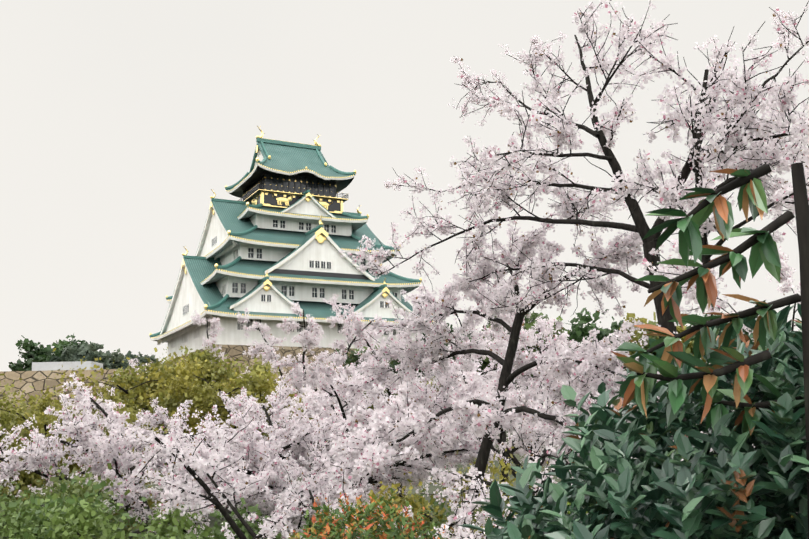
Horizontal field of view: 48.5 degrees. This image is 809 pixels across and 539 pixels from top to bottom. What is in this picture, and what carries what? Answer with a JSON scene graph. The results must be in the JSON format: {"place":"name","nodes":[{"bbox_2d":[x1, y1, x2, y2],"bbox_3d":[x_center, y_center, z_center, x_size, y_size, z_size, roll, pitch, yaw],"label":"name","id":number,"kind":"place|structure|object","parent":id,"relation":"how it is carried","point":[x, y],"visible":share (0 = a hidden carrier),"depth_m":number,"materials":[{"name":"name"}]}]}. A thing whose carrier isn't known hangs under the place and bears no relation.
{"place":"outdoors","nodes":[
{"label":"outdoors","id":0,"kind":"place"},
{"bbox_2d":[149,126,434,422],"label":"castle","id":1,"kind":"structure","parent":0,"point":[279,236],"depth_m":168.90,"materials":[{"name":"white paint"}]},
{"bbox_2d":[110,427,560,538],"bbox_3d":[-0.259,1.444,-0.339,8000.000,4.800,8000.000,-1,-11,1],"label":"ground","id":2,"kind":"structure","parent":0,"point":[432,487],"depth_m":69.17,"materials":[{"name":"green plant"}]},
{"bbox_2d":[6,395,37,414],"bbox_3d":[-16.695,9.145,43.042,9.228,6.305,8.963,-1,-11,1],"label":"bush","id":3,"kind":"object","parent":2,"relation":"on","point":[16,405],"depth_m":43.30,"materials":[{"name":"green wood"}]},
{"bbox_2d":[8,333,89,370],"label":"green trees","id":4,"kind":"object","parent":2,"relation":"on","point":[40,354],"visible":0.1,"depth_m":138.24,"materials":[{"name":"green plant"}]},
{"bbox_2d":[0,374,105,427],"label":"bush","id":5,"kind":"object","parent":2,"relation":"on","point":[15,393],"depth_m":32.54,"materials":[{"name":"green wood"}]},
{"bbox_2d":[0,361,143,415],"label":"stone rampart","id":6,"kind":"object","parent":2,"relation":"on","point":[37,376],"visible":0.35,"depth_m":108.30,"materials":[{"name":"stone"}]},
{"bbox_2d":[0,463,167,538],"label":"bush","id":7,"kind":"object","parent":2,"relation":"on","point":[5,499],"visible":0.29,"depth_m":14.90,"materials":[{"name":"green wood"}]},
{"bbox_2d":[48,340,134,368],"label":"tree","id":8,"kind":"object","parent":2,"relation":"on","point":[73,352],"visible":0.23,"depth_m":131.70,"materials":[{"name":"green plant"}]},
{"bbox_2d":[0,380,192,538],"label":"bush","id":9,"kind":"object","parent":2,"relation":"on","point":[32,478],"visible":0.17,"depth_m":25.54,"materials":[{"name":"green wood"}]},
{"bbox_2d":[19,344,248,502],"bbox_3d":[-13.625,8.447,46.716,11.854,8.919,11.690,-1,-11,1],"label":"bush","id":10,"kind":"object","parent":2,"relation":"on","point":[125,384],"visible":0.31,"depth_m":44.68,"materials":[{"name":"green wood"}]},
{"bbox_2d":[125,350,159,371],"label":"tree","id":11,"kind":"object","parent":2,"relation":"on","point":[142,359],"visible":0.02,"depth_m":138.87,"materials":[{"name":"green plant"}]},
{"bbox_2d":[0,479,286,538],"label":"bush","id":12,"kind":"object","parent":2,"relation":"on","point":[75,517],"visible":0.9,"depth_m":12.78,"materials":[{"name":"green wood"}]},
{"bbox_2d":[0,372,368,538],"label":"cherry tree","id":13,"kind":"object","parent":2,"relation":"on","point":[108,449],"visible":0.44,"depth_m":17.62,"materials":[{"name":"pink plant"}]},
{"bbox_2d":[97,310,342,396],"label":"cherry tree","id":14,"kind":"object","parent":2,"relation":"on","point":[216,325],"visible":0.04,"depth_m":61.59,"materials":[{"name":"pink plant"}]},
{"bbox_2d":[142,354,326,524],"bbox_3d":[-8.049,7.721,40.974,9.256,8.041,8.916,-1,-11,1],"label":"bush","id":15,"kind":"object","parent":2,"relation":"on","point":[258,379],"visible":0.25,"depth_m":40.34,"materials":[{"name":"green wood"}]},
{"bbox_2d":[164,394,327,480],"bbox_3d":[-8.489,9.499,47.537,8.663,6.959,10.596,-6,-12,26],"label":"bush","id":16,"kind":"object","parent":2,"relation":"on","point":[220,410],"depth_m":45.93,"materials":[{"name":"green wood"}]},
{"bbox_2d":[130,414,501,538],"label":"cherry tree","id":17,"kind":"object","parent":2,"relation":"on","point":[215,458],"visible":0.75,"depth_m":10.50,"materials":[{"name":"pink plant"}]},
{"bbox_2d":[124,352,514,538],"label":"cherry tree","id":18,"kind":"object","parent":2,"relation":"on","point":[316,479],"visible":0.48,"depth_m":19.76,"materials":[{"name":"pink plant"}]},
{"bbox_2d":[236,301,449,474],"bbox_3d":[-5.466,7.905,52.483,13.735,12.010,12.774,5,-12,-30],"label":"cherry tree","id":19,"kind":"object","parent":2,"relation":"on","point":[305,338],"visible":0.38,"depth_m":52.07,"materials":[{"name":"pink plant"}]},
{"bbox_2d":[288,488,446,538],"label":"photinia bush","id":20,"kind":"object","parent":2,"relation":"on","point":[325,524],"visible":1,"depth_m":5.65,"materials":[{"name":"green plant"}]},
{"bbox_2d":[238,366,498,500],"bbox_3d":[-0.029,6.323,29.038,9.025,6.314,6.554,-8,-12,31],"label":"cherry tree","id":21,"kind":"object","parent":2,"relation":"on","point":[316,401],"visible":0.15,"depth_m":28.38,"materials":[{"name":"pink plant"}]},
{"bbox_2d":[332,345,407,395],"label":"tree","id":22,"kind":"object","parent":2,"relation":"on","point":[353,358],"visible":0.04,"depth_m":108.26,"materials":[{"name":"plant"}]},
{"bbox_2d":[333,367,440,432],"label":"tree","id":23,"kind":"object","parent":2,"relation":"on","point":[372,407],"visible":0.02,"depth_m":77.45,"materials":[{"name":"plant"}]},
{"bbox_2d":[303,294,520,502],"bbox_3d":[0.722,7.610,53.988,14.033,12.838,11.243,0,-11,-8],"label":"cherry tree","id":24,"kind":"object","parent":2,"relation":"on","point":[342,394],"visible":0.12,"depth_m":54.21,"materials":[{"name":"pink plant"}]},
{"bbox_2d":[388,323,482,386],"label":"tree","id":25,"kind":"object","parent":2,"relation":"on","point":[419,371],"visible":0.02,"depth_m":102.11,"materials":[{"name":"plant"}]},
{"bbox_2d":[351,446,549,538],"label":"bush","id":26,"kind":"object","parent":2,"relation":"on","point":[422,502],"visible":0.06,"depth_m":14.77,"materials":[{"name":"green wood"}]},
{"bbox_2d":[351,281,580,500],"bbox_3d":[4.968,7.403,52.897,12.610,12.564,13.353,5,-12,-29],"label":"cherry tree","id":27,"kind":"object","parent":2,"relation":"on","point":[523,337],"visible":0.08,"depth_m":50.20,"materials":[{"name":"pink plant"}]},
{"bbox_2d":[331,459,682,538],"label":"cherry tree","id":28,"kind":"object","parent":2,"relation":"on","point":[463,533],"visible":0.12,"depth_m":8.96,"materials":[{"name":"pink plant"}]},
{"bbox_2d":[448,311,574,389],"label":"tree","id":29,"kind":"object","parent":2,"relation":"on","point":[528,324],"visible":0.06,"depth_m":96.89,"materials":[{"name":"plant"}]},
{"bbox_2d":[323,211,713,524],"bbox_3d":[1.309,2.581,15.570,6.167,7.448,10.270,-1,-11,1],"label":"cherry tree","id":30,"kind":"object","parent":2,"relation":"on","point":[373,427],"visible":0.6,"depth_m":14.34,"materials":[{"name":"pink plant"}]},
{"bbox_2d":[428,304,628,495],"bbox_3d":[5.288,6.279,35.247,9.194,8.648,11.021,2,-11,-18],"label":"cherry tree","id":31,"kind":"object","parent":2,"relation":"on","point":[522,383],"visible":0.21,"depth_m":32.11,"materials":[{"name":"pink plant"}]},
{"bbox_2d":[484,318,598,467],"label":"cherry tree","id":32,"kind":"object","parent":2,"relation":"on","point":[507,337],"visible":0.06,"depth_m":53.49,"materials":[{"name":"pink plant"}]},
{"bbox_2d":[338,0,808,436],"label":"cherry tree","id":33,"kind":"object","parent":2,"relation":"on","point":[569,204],"visible":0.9,"depth_m":14.02,"materials":[{"name":"pink plant"}]},
{"bbox_2d":[416,399,753,518],"bbox_3d":[2.772,3.462,10.873,3.919,3.965,5.714,7,-13,-38],"label":"cherry tree","id":34,"kind":"object","parent":2,"relation":"on","point":[446,479],"visible":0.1,"depth_m":11.34,"materials":[{"name":"pink plant"}]},
{"bbox_2d":[564,307,625,384],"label":"tree","id":35,"kind":"object","parent":2,"relation":"on","point":[578,332],"visible":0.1,"depth_m":102.84,"materials":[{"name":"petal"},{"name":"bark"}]},
{"bbox_2d":[458,300,808,538],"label":"bush","id":36,"kind":"object","parent":2,"relation":"on","point":[734,485],"visible":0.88,"depth_m":2.30,"materials":[{"name":"green plant"}]},
{"bbox_2d":[611,162,808,538],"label":"overhanging branch","id":37,"kind":"object","parent":36,"relation":"attached to","point":[640,384],"visible":0.96,"depth_m":2.08,"materials":[{"name":"green plant"}]},
{"bbox_2d":[506,341,784,479],"bbox_3d":[8.234,5.167,23.859,10.507,6.228,11.297,2,-11,-17],"label":"cherry tree","id":38,"kind":"object","parent":2,"relation":"on","point":[539,425],"visible":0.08,"depth_m":25.49,"materials":[{"name":"pink plant"}]},
{"bbox_2d":[614,312,706,379],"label":"tree","id":39,"kind":"object","parent":2,"relation":"on","point":[688,349],"visible":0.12,"depth_m":97.86,"materials":[{"name":"green plant"}]},
{"bbox_2d":[582,1,808,390],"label":"cherry tree","id":40,"kind":"object","parent":2,"relation":"on","point":[759,151],"visible":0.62,"depth_m":11.17,"materials":[{"name":"pink plant"}]},
{"bbox_2d":[680,314,753,363],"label":"tree","id":41,"kind":"object","parent":2,"relation":"on","point":[705,315],"depth_m":105.27,"materials":[{"name":"green plant"}]},
{"bbox_2d":[700,246,800,363],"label":"cherry tree","id":42,"kind":"object","parent":2,"relation":"on","point":[787,278],"visible":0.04,"depth_m":28.39,"materials":[{"name":"leaves"},{"name":"bark"}]},
{"bbox_2d":[0,0,808,411],"label":"sky","id":43,"kind":"structure","parent":0,"point":[120,120],"materials":[{"name":"white"}]}
]}

